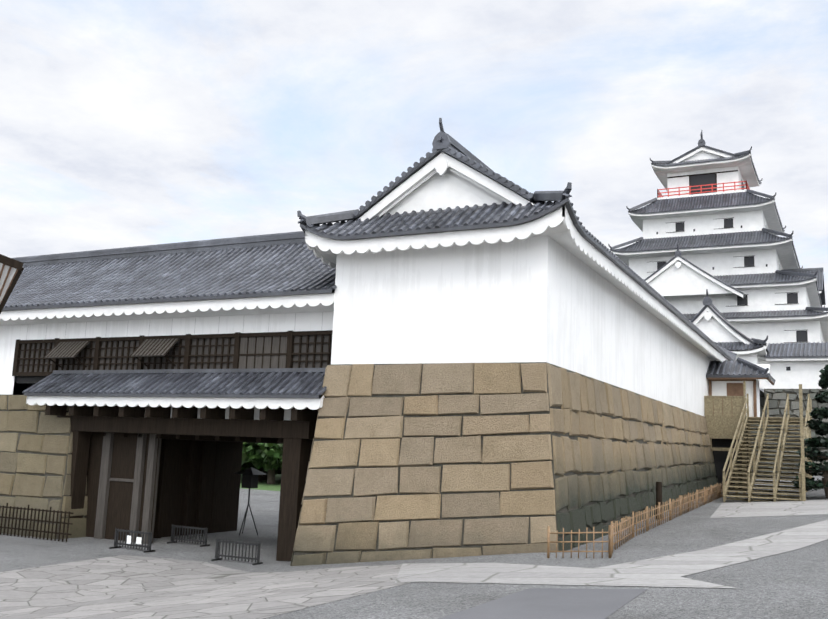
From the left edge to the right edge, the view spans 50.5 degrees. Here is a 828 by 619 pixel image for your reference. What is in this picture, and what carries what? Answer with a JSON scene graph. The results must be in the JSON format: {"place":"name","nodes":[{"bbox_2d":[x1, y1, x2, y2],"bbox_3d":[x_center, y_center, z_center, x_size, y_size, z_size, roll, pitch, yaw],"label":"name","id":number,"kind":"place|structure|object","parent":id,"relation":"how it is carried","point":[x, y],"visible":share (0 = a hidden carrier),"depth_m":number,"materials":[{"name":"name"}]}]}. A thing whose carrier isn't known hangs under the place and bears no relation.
{"place":"outdoors","nodes":[
{"label":"outdoors","id":0,"kind":"place"},
{"bbox_2d":[0,254,23,313],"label":"eave","id":1,"kind":"object","parent":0,"point":[11,269],"visible":1,"depth_m":15.24,"materials":[{"name":"paint"}]},
{"bbox_2d":[240,474,280,490],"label":"lawn","id":2,"kind":"structure","parent":0,"point":[264,485],"depth_m":74.30,"materials":[{"name":"green plant"}]},
{"bbox_2d":[241,444,281,482],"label":"tree","id":3,"kind":"object","parent":2,"relation":"on","point":[258,463],"depth_m":76.46,"materials":[{"name":"green plant"}]},
{"bbox_2d":[241,442,282,483],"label":"tree","id":4,"kind":"object","parent":2,"relation":"on","point":[250,451],"depth_m":74.81,"materials":[{"name":"green plant"}]},
{"bbox_2d":[241,458,280,480],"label":"tree","id":5,"kind":"object","parent":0,"point":[260,477],"depth_m":82.18,"materials":[{"name":"green plant"}]},
{"bbox_2d":[255,462,267,479],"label":"tree","id":6,"kind":"object","parent":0,"point":[264,477],"depth_m":86.12,"materials":[{"name":"green plant"}]},
{"bbox_2d":[0,476,827,618],"bbox_3d":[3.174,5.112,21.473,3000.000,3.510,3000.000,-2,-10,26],"label":"ground","id":7,"kind":"structure","parent":0,"point":[792,584],"depth_m":18.35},
{"bbox_2d":[0,503,73,541],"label":"fence","id":8,"kind":"object","parent":7,"relation":"on","point":[37,520],"visible":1,"depth_m":28.60,"materials":[{"name":"brown wood"}]},
{"bbox_2d":[0,395,87,538],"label":"stone wall","id":9,"kind":"structure","parent":7,"relation":"on","point":[36,445],"depth_m":29.88,"materials":[{"name":"beige stone"}]},
{"bbox_2d":[0,311,333,560],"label":"gate","id":10,"kind":"structure","parent":7,"relation":"on","point":[158,472],"depth_m":29.26,"materials":[{"name":"brown wood"}]},
{"bbox_2d":[2,231,336,397],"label":"gate roof","id":11,"kind":"structure","parent":10,"relation":"attached to","point":[278,264],"depth_m":29.57,"materials":[{"name":"grey tile"}]},
{"bbox_2d":[0,293,334,419],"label":"eaves","id":12,"kind":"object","parent":11,"relation":"attached to","point":[268,305],"depth_m":27.49,"materials":[{"name":"white paint"}]},
{"bbox_2d":[12,330,332,382],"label":"lattice windows","id":13,"kind":"structure","parent":10,"relation":"in","point":[35,361],"depth_m":28.43,"materials":[{"name":"brown wood"}]},
{"bbox_2d":[109,525,262,564],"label":"low barriers","id":14,"kind":"object","parent":7,"relation":"on","point":[128,538],"visible":1,"depth_m":26.37,"materials":[{"name":"black"}]},
{"bbox_2d":[0,555,410,618],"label":"stone paving","id":15,"kind":"structure","parent":7,"relation":"on","point":[126,587],"depth_m":17.80,"materials":[{"name":"grey stone"}]},
{"bbox_2d":[234,467,266,535],"bbox_3d":[-6.115,7.078,32.510,0.900,2.476,0.900,-2,-10,26],"label":"lantern","id":16,"kind":"object","parent":7,"relation":"on","point":[250,477],"visible":0.94,"depth_m":32.46,"materials":[{"name":"black"}]},
{"bbox_2d":[290,367,326,565],"bbox_3d":[-0.269,5.390,29.635,0.552,5.883,12.600,-2,-10,26],"label":"block base","id":17,"kind":"object","parent":7,"relation":"on","point":[305,484],"visible":0.02,"depth_m":24.30,"materials":[{"name":"brown stone"}]},
{"bbox_2d":[291,362,558,565],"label":"stone wall","id":18,"kind":"structure","parent":7,"relation":"on","point":[425,461],"depth_m":22.71,"materials":[{"name":"beige stone"}]},
{"bbox_2d":[439,588,646,618],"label":"asphalt","id":19,"kind":"structure","parent":7,"relation":"on","point":[545,603],"depth_m":11.83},
{"bbox_2d":[395,520,827,587],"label":"paved path","id":20,"kind":"structure","parent":7,"relation":"on","point":[667,571],"depth_m":16.59,"materials":[{"name":"grey stone"}]},
{"bbox_2d":[547,363,718,550],"bbox_3d":[10.082,6.086,34.491,0.685,4.903,30.600,-2,-10,26],"label":"block base","id":21,"kind":"object","parent":7,"relation":"on","point":[618,453],"visible":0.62,"depth_m":26.49,"materials":[{"name":"beige stone"}]},
{"bbox_2d":[547,481,728,557],"bbox_3d":[12.445,6.294,28.427,8.752,2.027,25.170,-2,-10,26],"label":"bamboo fence","id":22,"kind":"object","parent":7,"relation":"on","point":[710,491],"visible":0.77,"depth_m":24.18,"materials":[{"name":"brown wood"}]},
{"bbox_2d":[656,482,662,518],"bbox_3d":[8.085,6.321,28.987,0.209,1.250,0.220,-2,-10,26],"label":"post","id":23,"kind":"object","parent":7,"relation":"on","point":[658,491],"visible":0.66,"depth_m":28.94,"materials":[{"name":"brown wood"}]},
{"bbox_2d":[570,370,766,475],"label":"stone wall","id":24,"kind":"structure","parent":7,"relation":"on","point":[761,393],"depth_m":81.12,"materials":[{"name":"grey stone"}]},
{"bbox_2d":[686,389,827,476],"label":"stone wall","id":25,"kind":"structure","parent":7,"relation":"on","point":[777,400],"depth_m":66.59,"materials":[{"name":"grey stone"}]},
{"bbox_2d":[704,381,811,501],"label":"stairs","id":26,"kind":"structure","parent":7,"relation":"on","point":[726,417],"depth_m":39.33,"materials":[{"name":"beige wood"}]},
{"bbox_2d":[712,425,748,490],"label":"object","id":27,"kind":"object","parent":26,"relation":"part of","point":[720,457],"depth_m":44.46,"materials":[{"name":"black"}]},
{"bbox_2d":[712,364,769,416],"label":"porch wall","id":28,"kind":"structure","parent":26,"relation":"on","point":[719,388],"depth_m":46.03,"materials":[{"name":"white paint"}]},
{"bbox_2d":[707,377,773,416],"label":"porch wood","id":29,"kind":"object","parent":28,"relation":"attached to","point":[734,389],"visible":0.5,"depth_m":45.67,"materials":[{"name":"brown wood"}]},
{"bbox_2d":[706,357,775,382],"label":"porch roof","id":30,"kind":"structure","parent":28,"relation":"on","point":[740,368],"depth_m":45.72,"materials":[{"name":"grey tile"}]},
{"bbox_2d":[693,307,827,391],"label":"annex walls","id":31,"kind":"structure","parent":7,"relation":"on","point":[714,327],"depth_m":67.89,"materials":[{"name":"white paint"}]},
{"bbox_2d":[691,289,827,357],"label":"annex roofs","id":32,"kind":"structure","parent":31,"relation":"on","point":[800,350],"depth_m":68.59,"materials":[{"name":"grey tile"}]},
{"bbox_2d":[710,500,827,517],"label":"paved path","id":33,"kind":"structure","parent":7,"relation":"on","point":[765,508],"depth_m":30.59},
{"bbox_2d":[792,365,827,497],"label":"pine","id":34,"kind":"object","parent":7,"relation":"on","point":[819,414],"depth_m":35.05,"materials":[{"name":"green plant"}]},
{"bbox_2d":[0,0,827,363],"label":"sky","id":35,"kind":"structure","parent":0,"point":[124,123],"materials":[{"name":"white"}]},
{"bbox_2d":[331,235,713,416],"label":"block walls","id":36,"kind":"structure","parent":0,"point":[547,298],"depth_m":24.18,"materials":[{"name":"white paint"}]},
{"bbox_2d":[297,118,736,360],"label":"roof","id":37,"kind":"structure","parent":36,"relation":"on","point":[449,145],"depth_m":24.33,"materials":[{"name":"grey tile"}]},
{"bbox_2d":[300,197,735,360],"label":"roof edge tiles","id":38,"kind":"object","parent":37,"relation":"attached to","point":[566,202],"visible":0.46,"depth_m":23.74,"materials":[{"name":"grey tile"}]},
{"bbox_2d":[305,153,728,361],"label":"eaves","id":39,"kind":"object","parent":36,"relation":"attached to","point":[443,181],"depth_m":24.53,"materials":[{"name":"white paint"}]},
{"bbox_2d":[611,147,827,346],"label":"keep walls","id":40,"kind":"structure","parent":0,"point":[681,285],"depth_m":93.05,"materials":[{"name":"white paint"}]},
{"bbox_2d":[657,180,749,197],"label":"balcony railing","id":41,"kind":"object","parent":40,"relation":"attached to","point":[690,190],"visible":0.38,"depth_m":97.38,"materials":[{"name":"red wood"}]},
{"bbox_2d":[608,130,827,319],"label":"tower roofs","id":42,"kind":"structure","parent":40,"relation":"on","point":[747,197],"depth_m":94.37,"materials":[{"name":"grey tile"}]},
{"bbox_2d":[647,170,807,342],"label":"windows","id":43,"kind":"structure","parent":40,"relation":"in","point":[707,179],"depth_m":96.41,"materials":[{"name":"black wood"}]}
]}

